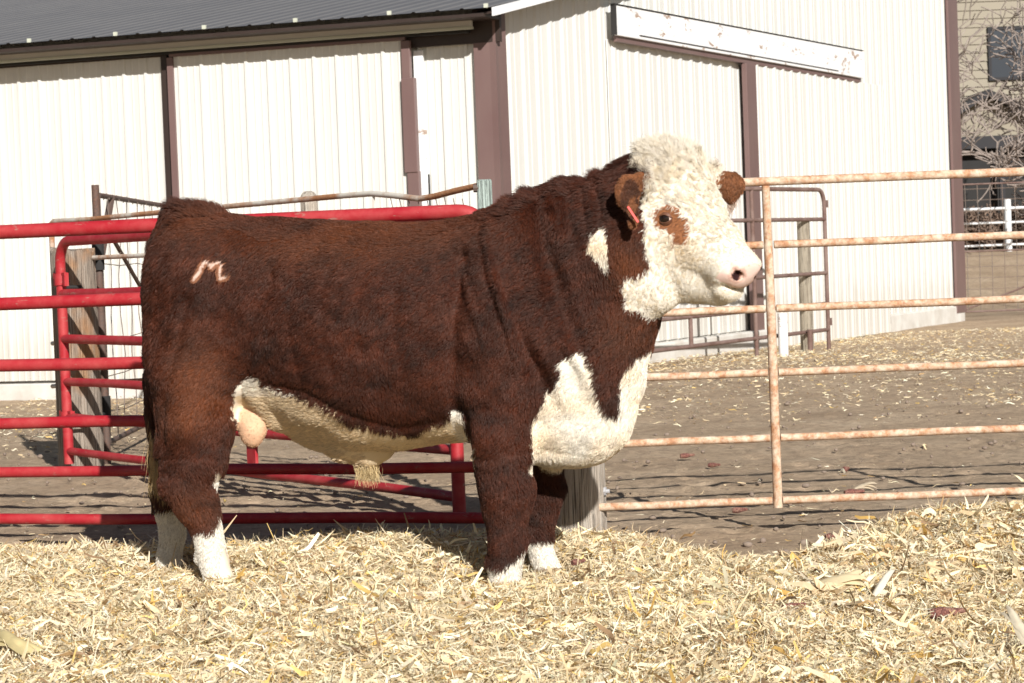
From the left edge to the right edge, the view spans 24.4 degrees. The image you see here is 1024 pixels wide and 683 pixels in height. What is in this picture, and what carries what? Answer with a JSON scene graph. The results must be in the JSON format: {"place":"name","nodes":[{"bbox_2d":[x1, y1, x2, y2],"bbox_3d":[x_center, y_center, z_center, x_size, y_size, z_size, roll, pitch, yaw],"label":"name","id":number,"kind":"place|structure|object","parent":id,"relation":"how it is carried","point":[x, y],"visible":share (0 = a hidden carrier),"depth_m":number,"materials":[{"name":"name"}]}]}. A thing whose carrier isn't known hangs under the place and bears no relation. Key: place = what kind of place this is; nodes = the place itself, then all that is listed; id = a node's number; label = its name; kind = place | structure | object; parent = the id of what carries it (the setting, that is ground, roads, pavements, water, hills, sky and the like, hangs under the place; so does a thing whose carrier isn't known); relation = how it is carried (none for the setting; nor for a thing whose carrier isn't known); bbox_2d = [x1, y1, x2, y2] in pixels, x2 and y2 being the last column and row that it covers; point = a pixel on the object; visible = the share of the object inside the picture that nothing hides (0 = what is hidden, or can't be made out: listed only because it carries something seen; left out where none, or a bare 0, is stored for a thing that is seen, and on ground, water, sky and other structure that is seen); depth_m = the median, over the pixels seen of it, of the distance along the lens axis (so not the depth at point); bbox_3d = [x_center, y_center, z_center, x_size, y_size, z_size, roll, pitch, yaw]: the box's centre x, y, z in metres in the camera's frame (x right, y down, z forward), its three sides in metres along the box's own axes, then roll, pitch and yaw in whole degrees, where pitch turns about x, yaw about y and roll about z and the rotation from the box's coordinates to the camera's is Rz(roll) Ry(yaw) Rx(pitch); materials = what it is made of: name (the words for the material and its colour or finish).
{"place":"outdoors","nodes":[
{"label":"outdoors","id":0,"kind":"place"},
{"bbox_2d":[0,248,1023,560],"bbox_3d":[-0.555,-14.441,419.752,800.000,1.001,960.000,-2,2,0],"label":"ground","id":1,"kind":"structure","parent":0,"point":[684,478],"depth_m":13.72,"materials":[{"name":"soil"},{"name":"wood chips"}]},
{"bbox_2d":[50,247,104,465],"bbox_3d":[-2.686,0.142,14.632,0.284,1.464,0.285,-2,2,0],"label":"wooden post","id":2,"kind":"object","parent":1,"relation":"on","point":[80,264],"visible":0.53,"depth_m":14.52,"materials":[{"name":"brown wood"}]},
{"bbox_2d":[91,185,162,463],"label":"gate","id":3,"kind":"structure","parent":2,"relation":"attached to","point":[97,196],"depth_m":14.93,"materials":[{"name":"metal"}]},
{"bbox_2d":[53,221,465,511],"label":"red gate","id":4,"kind":"structure","parent":2,"relation":"attached to","point":[456,495],"depth_m":13.61,"materials":[{"name":"metal"}]},
{"bbox_2d":[0,204,484,524],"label":"red gate","id":5,"kind":"structure","parent":1,"relation":"on","point":[147,225],"depth_m":10.26,"materials":[{"name":"metal"}]},
{"bbox_2d":[49,183,476,387],"bbox_3d":[-1.534,0.025,13.237,0.045,1.609,4.677,-4,3,-37],"label":"old pipe fence","id":6,"kind":"object","parent":1,"relation":"on","point":[433,196],"visible":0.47,"depth_m":12.72,"materials":[{"name":"metal"}]},
{"bbox_2d":[300,191,317,210],"bbox_3d":[-1.475,-0.199,17.602,0.134,1.836,0.132,-2,2,0],"label":"wooden post","id":7,"kind":"object","parent":1,"relation":"on","point":[310,206],"visible":0.13,"depth_m":17.52,"materials":[{"name":"grey wood"}]},
{"bbox_2d":[473,179,492,209],"bbox_3d":[-0.110,0.059,11.357,0.089,1.669,0.075,-2,2,0],"label":"wooden post","id":8,"kind":"object","parent":1,"relation":"on","point":[482,188],"visible":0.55,"depth_m":11.29,"materials":[{"name":"green paint"}]},
{"bbox_2d":[0,0,966,400],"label":"barn","id":9,"kind":"structure","parent":1,"relation":"on","point":[216,100],"depth_m":22.80,"materials":[{"name":"beige metal"}]},
{"bbox_2d":[0,52,171,381],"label":"sliding door","id":10,"kind":"structure","parent":9,"relation":"in","point":[67,128],"depth_m":22.61,"materials":[{"name":"beige metal"}]},
{"bbox_2d":[166,34,421,213],"bbox_3d":[-2.008,-1.244,21.793,2.521,3.120,0.075,-1,2,20],"label":"sliding door","id":11,"kind":"structure","parent":9,"relation":"in","point":[276,122],"depth_m":21.75,"materials":[{"name":"beige metal"}]},
{"bbox_2d":[606,39,745,341],"bbox_3d":[1.796,-1.562,25.092,0.021,3.047,3.605,-1,2,26],"label":"sliding door","id":12,"kind":"structure","parent":9,"relation":"in","point":[650,90],"depth_m":25.09,"materials":[{"name":"beige metal"}]},
{"bbox_2d":[756,65,890,345],"bbox_3d":[3.894,-1.642,29.168,0.086,3.269,4.933,-1,2,26],"label":"sliding door","id":13,"kind":"structure","parent":9,"relation":"in","point":[808,124],"depth_m":29.28,"materials":[{"name":"beige metal"}]},
{"bbox_2d":[0,327,1023,562],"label":"loose stover","id":14,"kind":"object","parent":1,"relation":"on","point":[824,392],"visible":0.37,"depth_m":21.97,"materials":[{"name":"beige plant"}]},
{"bbox_2d":[0,489,1023,682],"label":"corn stover","id":15,"kind":"object","parent":1,"relation":"on","point":[152,618],"visible":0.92,"depth_m":7.45,"materials":[{"name":"beige plant"}]},
{"bbox_2d":[0,630,43,654],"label":"corn husk","id":16,"kind":"object","parent":15,"relation":"on","point":[15,643],"visible":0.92,"depth_m":6.97,"materials":[{"name":"beige plant"}]},
{"bbox_2d":[139,128,761,586],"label":"bull","id":17,"kind":"object","parent":15,"relation":"on","point":[511,338],"visible":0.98,"depth_m":8.41,"materials":[{"name":"brown fur"}]},
{"bbox_2d":[570,559,585,565],"bbox_3d":[0.244,0.808,8.688,0.061,0.025,0.026,-4,3,-34],"label":"corn cob","id":18,"kind":"object","parent":15,"relation":"on","point":[573,562],"visible":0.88,"depth_m":8.67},
{"bbox_2d":[781,602,805,610],"bbox_3d":[0.871,0.821,7.328,0.091,0.027,0.028,-3,2,-29],"label":"corn cob","id":19,"kind":"object","parent":15,"relation":"on","point":[793,604],"visible":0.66,"depth_m":7.32,"materials":[{"name":"red plant"}]},
{"bbox_2d":[806,569,867,591],"bbox_3d":[1.045,0.774,7.622,0.204,0.067,0.096,-3,2,-11],"label":"corn husk","id":20,"kind":"object","parent":15,"relation":"on","point":[852,578],"visible":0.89,"depth_m":7.60,"materials":[{"name":"beige plant"}]},
{"bbox_2d":[872,569,894,595],"bbox_3d":[1.180,0.764,7.506,0.033,0.068,0.160,-1,3,39],"label":"corn husk","id":21,"kind":"object","parent":15,"relation":"on","point":[881,584],"visible":0.99,"depth_m":7.49,"materials":[{"name":"beige plant"}]},
{"bbox_2d":[928,607,966,618],"bbox_3d":[1.309,0.814,7.111,0.116,0.035,0.037,-2,2,0],"label":"corn cob","id":22,"kind":"object","parent":15,"relation":"on","point":[940,611],"visible":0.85,"depth_m":7.10,"materials":[{"name":"red plant"}]},
{"bbox_2d":[999,605,1023,644],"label":"corn husk","id":23,"kind":"object","parent":15,"relation":"on","point":[1012,617],"visible":1,"depth_m":6.53,"materials":[{"name":"beige plant"}]},
{"bbox_2d":[1,352,1023,557],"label":"dirt clods","id":24,"kind":"object","parent":1,"relation":"on","point":[745,544],"visible":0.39,"depth_m":12.94,"materials":[{"name":"brown soil"}]},
{"bbox_2d":[555,463,609,532],"bbox_3d":[0.260,0.159,9.992,0.234,1.539,0.235,-3,2,-31],"label":"wooden post","id":25,"kind":"object","parent":1,"relation":"on","point":[588,490],"visible":0.09,"depth_m":9.90,"materials":[{"name":"grey wood"}]},
{"bbox_2d":[599,167,1023,510],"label":"rusty gate","id":26,"kind":"structure","parent":25,"relation":"attached to","point":[773,369],"depth_m":9.92,"materials":[{"name":"beige metal"}]},
{"bbox_2d":[680,453,694,457],"bbox_3d":[1.012,0.659,13.675,0.086,0.029,0.031,-2,2,0],"label":"corn cob","id":27,"kind":"object","parent":1,"relation":"on","point":[684,455],"visible":1,"depth_m":13.67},
{"bbox_2d":[708,463,719,467],"bbox_3d":[1.111,0.680,13.015,0.071,0.027,0.028,-1,2,29],"label":"corn cob","id":28,"kind":"object","parent":1,"relation":"on","point":[711,465],"visible":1,"depth_m":13.01,"materials":[{"name":"red plant"}]},
{"bbox_2d":[732,507,747,512],"bbox_3d":[1.034,0.765,10.748,0.071,0.027,0.028,-2,2,0],"label":"corn cob","id":29,"kind":"object","parent":1,"relation":"on","point":[737,509],"visible":1,"depth_m":10.74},
{"bbox_2d":[777,313,788,355],"bbox_3d":[2.775,0.014,24.220,0.098,0.605,0.100,-2,2,0],"label":"short post","id":30,"kind":"object","parent":1,"relation":"on","point":[782,333],"visible":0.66,"depth_m":24.18,"materials":[{"name":"white paint"}]},
{"bbox_2d":[797,221,813,351],"bbox_3d":[3.135,-0.529,25.302,0.145,1.584,0.147,-2,2,0],"label":"wooden post","id":31,"kind":"object","parent":1,"relation":"on","point":[805,282],"visible":0.63,"depth_m":25.24,"materials":[{"name":"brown wood"}]},
{"bbox_2d":[653,186,831,356],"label":"brown gate","id":32,"kind":"structure","parent":31,"relation":"attached to","point":[756,338],"depth_m":24.03,"materials":[{"name":"brown metal"}]},
{"bbox_2d":[807,329,812,351],"bbox_3d":[3.153,0.073,25.023,0.057,0.400,0.060,-2,2,0],"label":"short post","id":33,"kind":"object","parent":1,"relation":"on","point":[810,339],"visible":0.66,"depth_m":25.00,"materials":[{"name":"brown wood"}]},
{"bbox_2d":[824,533,834,539],"bbox_3d":[1.305,0.794,9.659,0.061,0.025,0.026,-3,2,-17],"label":"corn cob","id":34,"kind":"object","parent":1,"relation":"on","point":[828,536],"visible":0.5,"depth_m":9.65,"materials":[{"name":"red plant"}]},
{"bbox_2d":[844,489,864,493],"bbox_3d":[1.636,0.720,11.314,0.101,0.033,0.034,-3,2,-11],"label":"corn cob","id":35,"kind":"object","parent":1,"relation":"on","point":[850,491],"visible":0.75,"depth_m":11.30,"materials":[{"name":"red plant"}]},
{"bbox_2d":[853,482,876,490],"bbox_3d":[1.707,0.703,11.442,0.121,0.050,0.047,-2,2,-4],"label":"corn husk","id":36,"kind":"object","parent":1,"relation":"on","point":[866,485],"visible":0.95,"depth_m":11.43,"materials":[{"name":"beige plant"}]},
{"bbox_2d":[964,205,988,249],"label":"bare shrub","id":37,"kind":"object","parent":1,"relation":"on","point":[969,215],"visible":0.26,"depth_m":50.15,"materials":[{"name":"brown plant"}]},
{"bbox_2d":[957,0,1023,248],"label":"house","id":38,"kind":"structure","parent":1,"relation":"on","point":[997,68],"depth_m":55.73,"materials":[{"name":"beige"}]},
{"bbox_2d":[987,26,1023,80],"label":"window","id":39,"kind":"structure","parent":38,"relation":"in","point":[998,69],"depth_m":55.74,"materials":[{"name":"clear glass"}]},
{"bbox_2d":[957,0,1023,201],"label":"bare tree","id":40,"kind":"object","parent":1,"relation":"on","point":[971,63],"visible":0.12,"depth_m":49.11,"materials":[{"name":"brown plant"}]},
{"bbox_2d":[959,0,1023,226],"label":"bare tree","id":41,"kind":"object","parent":1,"relation":"on","point":[1002,156],"visible":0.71,"depth_m":48.69,"materials":[{"name":"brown plant"}]},
{"bbox_2d":[963,181,1023,312],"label":"wire gate","id":42,"kind":"structure","parent":1,"relation":"on","point":[992,266],"depth_m":36.18,"materials":[{"name":"grey metal"}]},
{"bbox_2d":[964,203,1023,249],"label":"bare shrub","id":43,"kind":"object","parent":1,"relation":"on","point":[995,227],"visible":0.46,"depth_m":49.83,"materials":[{"name":"brown plant"}]},
{"bbox_2d":[964,199,1023,248],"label":"pipe fence","id":44,"kind":"object","parent":1,"relation":"on","point":[1007,208],"visible":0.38,"depth_m":47.43,"materials":[{"name":"white metal"}]},
{"bbox_2d":[992,202,1023,247],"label":"bare shrub","id":45,"kind":"object","parent":1,"relation":"on","point":[1019,218],"visible":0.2,"depth_m":50.13,"materials":[{"name":"brown plant"}]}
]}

